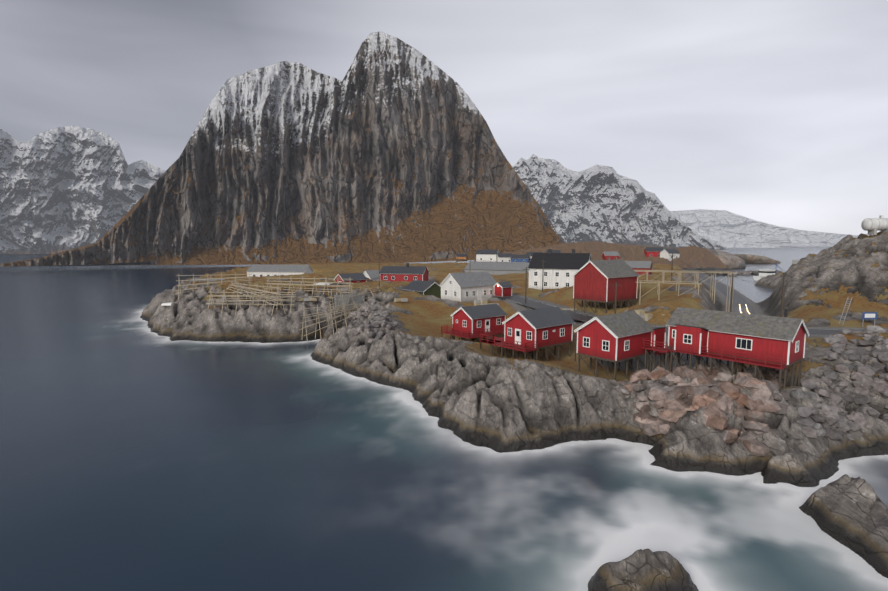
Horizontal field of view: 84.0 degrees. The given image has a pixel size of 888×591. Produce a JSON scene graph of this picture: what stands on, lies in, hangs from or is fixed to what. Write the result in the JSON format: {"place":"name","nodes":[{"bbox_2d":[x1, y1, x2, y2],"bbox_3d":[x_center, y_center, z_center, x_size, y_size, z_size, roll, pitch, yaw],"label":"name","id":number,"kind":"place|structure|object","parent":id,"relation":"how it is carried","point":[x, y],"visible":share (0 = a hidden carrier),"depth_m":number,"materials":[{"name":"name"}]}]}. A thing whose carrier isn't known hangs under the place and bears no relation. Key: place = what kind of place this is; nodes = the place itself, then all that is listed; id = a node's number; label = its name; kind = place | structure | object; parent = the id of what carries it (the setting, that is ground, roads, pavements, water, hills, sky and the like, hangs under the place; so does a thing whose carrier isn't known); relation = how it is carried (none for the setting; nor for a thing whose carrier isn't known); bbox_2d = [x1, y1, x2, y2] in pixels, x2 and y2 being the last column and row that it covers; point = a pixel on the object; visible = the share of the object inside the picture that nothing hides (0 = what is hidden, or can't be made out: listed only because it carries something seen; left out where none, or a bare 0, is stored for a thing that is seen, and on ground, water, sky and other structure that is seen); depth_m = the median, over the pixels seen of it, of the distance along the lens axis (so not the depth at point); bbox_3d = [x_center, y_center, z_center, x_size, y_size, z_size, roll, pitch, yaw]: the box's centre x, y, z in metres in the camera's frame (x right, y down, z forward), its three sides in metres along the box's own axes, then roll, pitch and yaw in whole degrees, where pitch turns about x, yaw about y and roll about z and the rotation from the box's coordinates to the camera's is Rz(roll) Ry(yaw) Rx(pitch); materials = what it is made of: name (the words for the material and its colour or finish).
{"place":"outdoors","nodes":[
{"label":"outdoors","id":0,"kind":"place"},
{"bbox_2d":[0,126,164,253],"bbox_3d":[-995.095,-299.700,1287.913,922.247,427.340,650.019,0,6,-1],"label":"snowy mountain","id":1,"kind":"structure","parent":0,"point":[65,188],"depth_m":1337.59,"materials":[{"name":"grey stone"}]},
{"bbox_2d":[0,31,563,266],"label":"peak","id":2,"kind":"structure","parent":0,"point":[387,149],"depth_m":525.83,"materials":[{"name":"grey stone"}]},
{"bbox_2d":[456,254,466,262],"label":"house","id":3,"kind":"structure","parent":2,"relation":"on","point":[461,256],"depth_m":492.82,"materials":[{"name":"orange paint"}]},
{"bbox_2d":[0,248,887,590],"bbox_3d":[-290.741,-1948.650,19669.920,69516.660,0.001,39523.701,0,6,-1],"label":"sea","id":4,"kind":"structure","parent":0,"point":[136,454],"depth_m":37.63,"materials":[{"name":"liquid"}]},
{"bbox_2d":[696,248,780,268],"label":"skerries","id":5,"kind":"structure","parent":4,"relation":"in","point":[733,261],"depth_m":411.17,"materials":[{"name":"grey stone"}]},
{"bbox_2d":[705,270,782,275],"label":"breakwater","id":6,"kind":"object","parent":4,"relation":"in","point":[749,272],"visible":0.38,"depth_m":315.81,"materials":[{"name":"grey stone"}]},
{"bbox_2d":[753,262,784,280],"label":"boat","id":7,"kind":"object","parent":4,"relation":"on","point":[764,273],"visible":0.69,"depth_m":262.50,"materials":[{"name":"white paint"}]},
{"bbox_2d":[0,0,887,235],"label":"sky","id":8,"kind":"structure","parent":0,"point":[774,112],"materials":[{"name":"grey"}]},
{"bbox_2d":[140,231,887,590],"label":"island","id":9,"kind":"structure","parent":0,"point":[470,391],"depth_m":58.95,"materials":[{"name":"grey stone"}]},
{"bbox_2d":[189,278,224,281],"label":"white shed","id":10,"kind":"structure","parent":9,"relation":"on","point":[210,280],"depth_m":158.14,"materials":[{"name":"paint"}]},
{"bbox_2d":[161,283,341,305],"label":"upturned boats","id":11,"kind":"object","parent":9,"relation":"on","point":[169,303],"visible":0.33,"depth_m":116.18,"materials":[{"name":"white wood"}]},
{"bbox_2d":[176,273,381,342],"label":"fish drying racks","id":12,"kind":"object","parent":9,"relation":"on","point":[267,297],"visible":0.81,"depth_m":101.34,"materials":[{"name":"brown wood"}]},
{"bbox_2d":[246,264,312,276],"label":"warehouse","id":13,"kind":"structure","parent":9,"relation":"on","point":[258,270],"depth_m":199.29,"materials":[{"name":"paint"}]},
{"bbox_2d":[334,273,367,282],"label":"house","id":14,"kind":"structure","parent":9,"relation":"on","point":[353,277],"depth_m":139.70,"materials":[{"name":"red paint"}]},
{"bbox_2d":[363,270,378,280],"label":"house","id":15,"kind":"structure","parent":9,"relation":"on","point":[373,275],"depth_m":167.95,"materials":[{"name":"paint"}]},
{"bbox_2d":[346,299,397,344],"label":"boulders","id":16,"kind":"object","parent":9,"relation":"on","point":[376,322],"visible":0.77,"depth_m":84.69,"materials":[{"name":"grey stone"}]},
{"bbox_2d":[380,263,429,281],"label":"house","id":17,"kind":"structure","parent":9,"relation":"on","point":[407,272],"depth_m":151.75,"materials":[{"name":"paint"}]},
{"bbox_2d":[403,280,440,297],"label":"green house","id":18,"kind":"structure","parent":9,"relation":"on","point":[426,287],"depth_m":120.56,"materials":[{"name":"paint"}]},
{"bbox_2d":[439,272,496,301],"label":"white house","id":19,"kind":"structure","parent":9,"relation":"on","point":[467,287],"depth_m":111.27,"materials":[{"name":"paint"}]},
{"bbox_2d":[441,304,507,341],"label":"cabin","id":20,"kind":"object","parent":9,"relation":"on","point":[470,322],"visible":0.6,"depth_m":82.38,"materials":[{"name":"red paint"}]},
{"bbox_2d":[297,294,664,320],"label":"yard clutter","id":21,"kind":"object","parent":9,"relation":"on","point":[639,312],"visible":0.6,"depth_m":102.12,"materials":[{"name":"grey paint"}]},
{"bbox_2d":[476,250,498,261],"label":"house","id":22,"kind":"structure","parent":9,"relation":"on","point":[487,255],"depth_m":338.35,"materials":[{"name":"white paint"}]},
{"bbox_2d":[464,261,528,274],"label":"warehouse","id":23,"kind":"structure","parent":9,"relation":"on","point":[496,268],"depth_m":205.46,"materials":[{"name":"grey paint"}]},
{"bbox_2d":[492,282,513,296],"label":"shed","id":24,"kind":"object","parent":9,"relation":"on","point":[502,289],"visible":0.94,"depth_m":112.47,"materials":[{"name":"paint"}]},
{"bbox_2d":[497,253,511,261],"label":"house","id":25,"kind":"structure","parent":9,"relation":"on","point":[503,257],"depth_m":334.97,"materials":[{"name":"white paint"}]},
{"bbox_2d":[475,258,545,302],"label":"poles","id":26,"kind":"object","parent":9,"relation":"on","point":[543,261],"visible":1,"depth_m":102.60,"materials":[{"name":"brown wood"}]},
{"bbox_2d":[510,254,529,261],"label":"house","id":27,"kind":"structure","parent":9,"relation":"on","point":[519,258],"depth_m":333.10,"materials":[{"name":"blue paint"}]},
{"bbox_2d":[480,307,575,360],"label":"cabin","id":28,"kind":"object","parent":9,"relation":"on","point":[534,330],"visible":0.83,"depth_m":66.00,"materials":[{"name":"red paint"}]},
{"bbox_2d":[526,252,541,260],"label":"house","id":29,"kind":"structure","parent":9,"relation":"on","point":[529,253],"depth_m":335.91,"materials":[{"name":"white paint"}]},
{"bbox_2d":[546,250,560,252],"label":"house","id":30,"kind":"structure","parent":9,"relation":"on","point":[556,251],"depth_m":336.15,"materials":[{"name":"white paint"}]},
{"bbox_2d":[528,249,591,289],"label":"house","id":31,"kind":"structure","parent":9,"relation":"on","point":[560,269],"depth_m":127.49,"materials":[{"name":"paint"}]},
{"bbox_2d":[448,269,733,318],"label":"flat racks","id":32,"kind":"object","parent":9,"relation":"on","point":[679,275],"visible":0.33,"depth_m":103.63,"materials":[{"name":"brown wood"}]},
{"bbox_2d":[572,260,639,313],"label":"house","id":33,"kind":"structure","parent":9,"relation":"on","point":[594,281],"depth_m":88.73,"materials":[{"name":"red paint"}]},
{"bbox_2d":[601,251,619,259],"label":"house","id":34,"kind":"structure","parent":9,"relation":"on","point":[609,255],"depth_m":323.65,"materials":[{"name":"red paint"}]},
{"bbox_2d":[612,282,620,313],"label":"poles","id":35,"kind":"object","parent":9,"relation":"on","point":[615,285],"visible":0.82,"depth_m":74.80,"materials":[{"name":"brown wood"}]},
{"bbox_2d":[574,311,668,379],"bbox_3d":[20.763,5.614,57.161,9.800,7.143,6.552,-4,7,-38],"label":"cabin","id":36,"kind":"object","parent":9,"relation":"on","point":[616,338],"visible":0.92,"depth_m":55.01,"materials":[{"name":"red paint"}]},
{"bbox_2d":[624,261,652,274],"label":"warehouse","id":37,"kind":"structure","parent":9,"relation":"on","point":[640,265],"depth_m":201.72,"materials":[{"name":"red paint"}]},
{"bbox_2d":[574,307,809,390],"bbox_3d":[26.628,5.383,56.167,7.251,9.529,22.800,-5,7,-39],"label":"cabin","id":38,"kind":"object","parent":9,"relation":"on","point":[766,341],"visible":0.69,"depth_m":50.35,"materials":[{"name":"red paint"}]},
{"bbox_2d":[616,363,790,455],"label":"boulders","id":39,"kind":"object","parent":9,"relation":"on","point":[715,402],"visible":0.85,"depth_m":44.88,"materials":[{"name":"stone"}]},
{"bbox_2d":[686,268,754,313],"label":"road","id":40,"kind":"structure","parent":9,"relation":"on","point":[738,299],"depth_m":144.53,"materials":[{"name":"grey asphalt"}]},
{"bbox_2d":[670,254,882,316],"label":"poles","id":41,"kind":"object","parent":9,"relation":"on","point":[733,276],"visible":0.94,"depth_m":88.43,"materials":[{"name":"brown wood"}]},
{"bbox_2d":[789,363,880,439],"bbox_3d":[36.373,10.329,46.923,15.459,5.728,6.452,-3,6,-27],"label":"rip rap","id":42,"kind":"object","parent":9,"relation":"on","point":[830,419],"visible":0.85,"depth_m":44.96,"materials":[{"name":"grey stone"}]},
{"bbox_2d":[839,297,852,324],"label":"ladder","id":43,"kind":"object","parent":9,"relation":"on","point":[844,309],"visible":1,"depth_m":75.26,"materials":[{"name":"grey metal"}]},
{"bbox_2d":[823,325,887,418],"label":"rip rap","id":44,"kind":"object","parent":9,"relation":"on","point":[853,351],"visible":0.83,"depth_m":52.66,"materials":[{"name":"grey stone"}]},
{"bbox_2d":[862,312,876,326],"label":"info sign","id":45,"kind":"object","parent":9,"relation":"on","point":[869,315],"visible":0.83,"depth_m":74.05,"materials":[{"name":"blue metal"}]},
{"bbox_2d":[861,215,887,234],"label":"tank","id":46,"kind":"object","parent":9,"relation":"on","point":[872,226],"visible":0.98,"depth_m":101.03,"materials":[{"name":"metal"}]},
{"bbox_2d":[474,241,725,267],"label":"land","id":47,"kind":"structure","parent":0,"point":[693,256],"depth_m":325.85,"materials":[{"name":"brown plant"}]},
{"bbox_2d":[644,247,662,256],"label":"house","id":48,"kind":"structure","parent":47,"relation":"on","point":[652,251],"depth_m":319.40,"materials":[{"name":"red paint"}]},
{"bbox_2d":[659,249,679,260],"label":"house","id":49,"kind":"structure","parent":47,"relation":"on","point":[665,253],"depth_m":312.67,"materials":[{"name":"white paint"}]},
{"bbox_2d":[512,154,726,249],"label":"snowy mountain","id":50,"kind":"structure","parent":0,"point":[602,203],"depth_m":1289.43,"materials":[{"name":"grey stone"}]},
{"bbox_2d":[439,284,887,335],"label":"road","id":51,"kind":"structure","parent":0,"point":[535,304],"depth_m":87.91,"materials":[{"name":"grey asphalt"}]},
{"bbox_2d":[670,209,858,247],"bbox_3d":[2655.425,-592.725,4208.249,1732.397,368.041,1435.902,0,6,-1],"label":"snowy mountain","id":52,"kind":"structure","parent":0,"point":[727,229],"depth_m":4383.37,"materials":[{"name":"white snow"}]}
]}

